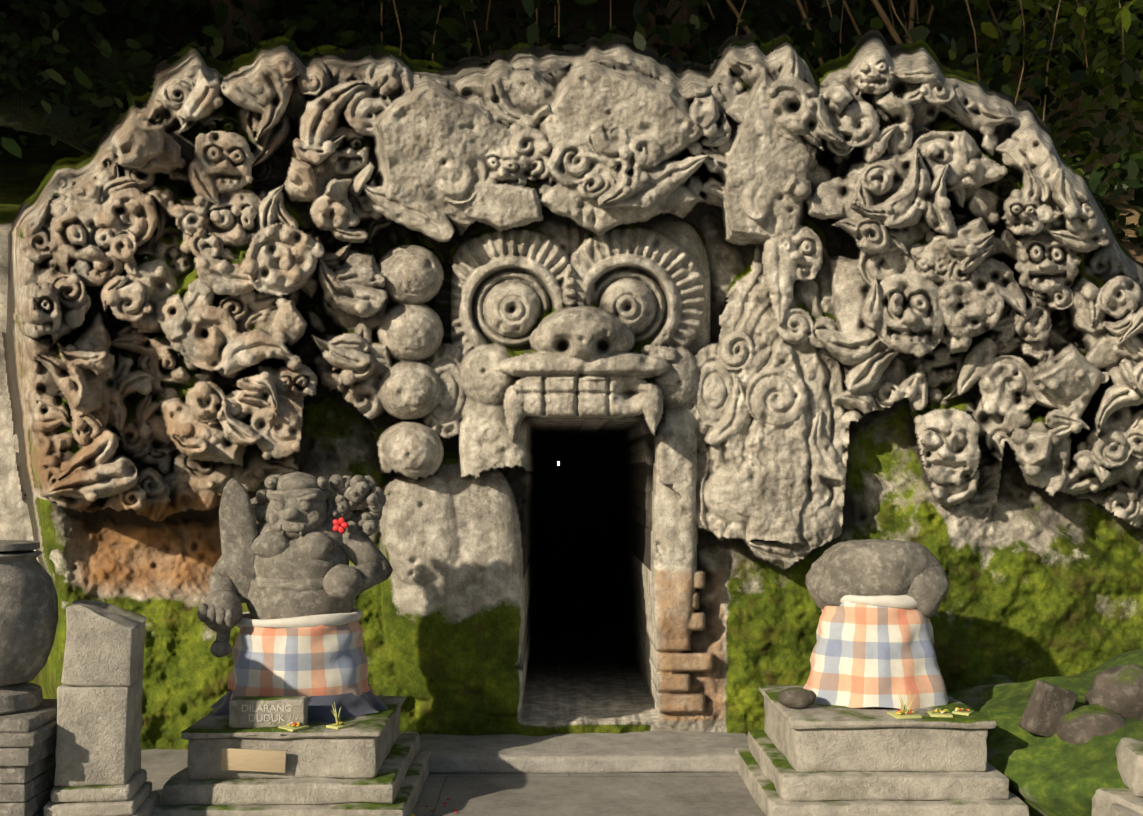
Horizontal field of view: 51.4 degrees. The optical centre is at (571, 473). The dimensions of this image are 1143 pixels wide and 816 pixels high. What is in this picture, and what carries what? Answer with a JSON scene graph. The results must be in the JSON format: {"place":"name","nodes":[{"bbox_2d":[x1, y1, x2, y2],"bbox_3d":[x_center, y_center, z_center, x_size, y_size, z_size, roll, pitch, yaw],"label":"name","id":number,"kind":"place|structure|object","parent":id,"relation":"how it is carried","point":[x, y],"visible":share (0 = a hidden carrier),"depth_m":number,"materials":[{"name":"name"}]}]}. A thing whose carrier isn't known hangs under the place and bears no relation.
{"place":"outdoors","nodes":[
{"label":"outdoors","id":0,"kind":"place"},
{"bbox_2d":[0,0,1142,266],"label":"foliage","id":1,"kind":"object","parent":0,"point":[72,130],"depth_m":10.73,"materials":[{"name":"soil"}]},
{"bbox_2d":[0,126,83,683],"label":"cliff rock","id":2,"kind":"object","parent":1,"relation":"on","point":[21,179],"visible":0.1,"depth_m":9.12,"materials":[{"name":"grey stone"}]},
{"bbox_2d":[0,0,1142,247],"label":"understory foliage","id":3,"kind":"object","parent":1,"relation":"on","point":[452,28],"visible":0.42,"depth_m":9.39,"materials":[{"name":"green plant"}]},
{"bbox_2d":[381,0,1124,135],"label":"roots","id":4,"kind":"object","parent":1,"relation":"on","point":[884,18],"visible":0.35,"depth_m":9.57,"materials":[{"name":"brown plant"}]},
{"bbox_2d":[857,0,1142,191],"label":"foliage","id":5,"kind":"object","parent":1,"relation":"on","point":[1105,10],"visible":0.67,"depth_m":9.81,"materials":[{"name":"green plant"}]},
{"bbox_2d":[141,749,1029,815],"bbox_3d":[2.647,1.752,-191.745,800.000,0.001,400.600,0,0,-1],"label":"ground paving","id":6,"kind":"structure","parent":0,"point":[646,794],"depth_m":6.50,"materials":[{"name":"stone"}]},
{"bbox_2d":[0,540,58,815],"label":"urn on stand","id":7,"kind":"object","parent":6,"relation":"on","point":[29,617],"visible":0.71,"depth_m":5.46,"materials":[{"name":"stone"}]},
{"bbox_2d":[42,600,158,815],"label":"stone pillar","id":8,"kind":"structure","parent":6,"relation":"on","point":[99,771],"depth_m":5.51,"materials":[{"name":"grey stone"}]},
{"bbox_2d":[151,695,430,815],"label":"pedestal","id":9,"kind":"object","parent":6,"relation":"on","point":[374,764],"visible":0.79,"depth_m":5.94,"materials":[{"name":"stone"}]},
{"bbox_2d":[221,748,285,772],"bbox_3d":[-1.580,1.427,5.905,0.320,0.110,0.013,3,3,-1],"label":"wooden plaque","id":10,"kind":"object","parent":9,"relation":"attached to","point":[256,760],"visible":0.88,"depth_m":5.90,"materials":[{"name":"brown wood"}]},
{"bbox_2d":[229,696,307,728],"bbox_3d":[-1.542,1.217,6.056,0.385,0.151,0.105,0,0,-1],"label":"stone sign","id":11,"kind":"object","parent":9,"relation":"on","point":[238,718],"visible":0.92,"depth_m":6.01,"materials":[{"name":"grey stone"}]},
{"bbox_2d":[242,704,291,721],"bbox_3d":[-1.541,1.212,6.005,0.250,0.086,0.003,0,0,-1],"label":"sign lettering","id":12,"kind":"object","parent":11,"relation":"attached to","point":[268,711],"visible":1,"depth_m":6.00},
{"bbox_2d":[278,722,308,731],"bbox_3d":[-1.401,1.271,5.989,0.110,0.034,0.110,0,0,35],"label":"flower offering","id":13,"kind":"object","parent":9,"relation":"on","point":[293,727],"visible":0.92,"depth_m":5.97,"materials":[{"name":"yellow plant"}]},
{"bbox_2d":[197,472,392,722],"bbox_3d":[-1.490,0.646,6.489,1.028,1.313,0.773,0,0,-1],"label":"guardian statue","id":14,"kind":"object","parent":9,"relation":"on","point":[289,576],"visible":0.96,"depth_m":6.32,"materials":[{"name":"stone"}]},
{"bbox_2d":[333,517,348,533],"bbox_3d":[-1.238,0.279,6.355,0.086,0.088,0.037,0,0,-1],"label":"hibiscus flower","id":15,"kind":"object","parent":14,"relation":"attached to","point":[340,525],"visible":1,"depth_m":6.36,"materials":[{"name":"red plant"}]},
{"bbox_2d":[326,702,350,729],"bbox_3d":[-1.181,1.224,6.022,0.088,0.127,0.088,0,0,37],"label":"offering with incense","id":16,"kind":"object","parent":9,"relation":"on","point":[338,724],"visible":1,"depth_m":6.01,"materials":[{"name":"yellow plant"}]},
{"bbox_2d":[419,798,457,812],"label":"fallen petals","id":17,"kind":"object","parent":6,"relation":"on","point":[444,806],"visible":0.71,"depth_m":6.24,"materials":[{"name":"red plant"}]},
{"bbox_2d":[2,30,1142,749],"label":"carved rock facade","id":18,"kind":"structure","parent":6,"relation":"on","point":[736,342],"depth_m":7.37,"materials":[{"name":"grey stone"}]},
{"bbox_2d":[400,730,748,773],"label":"step","id":19,"kind":"structure","parent":6,"relation":"on","point":[670,751],"depth_m":7.02,"materials":[{"name":"stone"}]},
{"bbox_2d":[735,685,1028,815],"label":"pedestal","id":20,"kind":"object","parent":6,"relation":"on","point":[814,759],"visible":0.94,"depth_m":5.99,"materials":[{"name":"stone"}]},
{"bbox_2d":[778,687,816,708],"bbox_3d":[1.196,1.190,6.294,0.202,0.110,0.161,0,0,-1],"label":"loose rock","id":21,"kind":"object","parent":20,"relation":"on","point":[797,697],"visible":1,"depth_m":6.24,"materials":[{"name":"grey stone"}]},
{"bbox_2d":[804,539,949,708],"bbox_3d":[1.674,0.810,6.559,0.800,0.888,0.645,0,0,6],"label":"torso statue","id":22,"kind":"object","parent":20,"relation":"on","point":[877,602],"visible":0.98,"depth_m":6.36,"materials":[{"name":"fabric"}]},
{"bbox_2d":[887,689,921,718],"bbox_3d":[1.698,1.170,6.060,0.132,0.138,0.132,0,0,-8],"label":"offering with incense","id":23,"kind":"object","parent":20,"relation":"on","point":[904,713],"visible":1,"depth_m":6.04,"materials":[{"name":"yellow plant"}]},
{"bbox_2d":[928,708,952,717],"bbox_3d":[1.888,1.223,6.083,0.110,0.032,0.110,0,0,9],"label":"flower offering","id":24,"kind":"object","parent":20,"relation":"on","point":[936,712],"visible":1,"depth_m":6.05,"materials":[{"name":"yellow plant"}]},
{"bbox_2d":[952,707,973,715],"bbox_3d":[2.018,1.223,6.124,0.088,0.032,0.088,0,0,36],"label":"flower offering","id":25,"kind":"object","parent":20,"relation":"on","point":[962,711],"visible":1,"depth_m":6.10,"materials":[{"name":"yellow plant"}]},
{"bbox_2d":[946,649,1142,815],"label":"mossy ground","id":26,"kind":"structure","parent":6,"relation":"on","point":[1054,775],"depth_m":6.12,"materials":[{"name":"green plant"}]},
{"bbox_2d":[1019,664,1142,744],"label":"boulders","id":27,"kind":"object","parent":26,"relation":"on","point":[1113,696],"visible":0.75,"depth_m":6.21,"materials":[{"name":"stone"}]},
{"bbox_2d":[1092,737,1142,815],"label":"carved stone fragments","id":28,"kind":"object","parent":6,"relation":"on","point":[1118,801],"visible":0.83,"depth_m":5.61,"materials":[{"name":"grey stone"}]},
{"bbox_2d":[640,0,919,58],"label":"foliage","id":29,"kind":"object","parent":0,"point":[685,12],"depth_m":10.51,"materials":[{"name":"green plant"}]}
]}

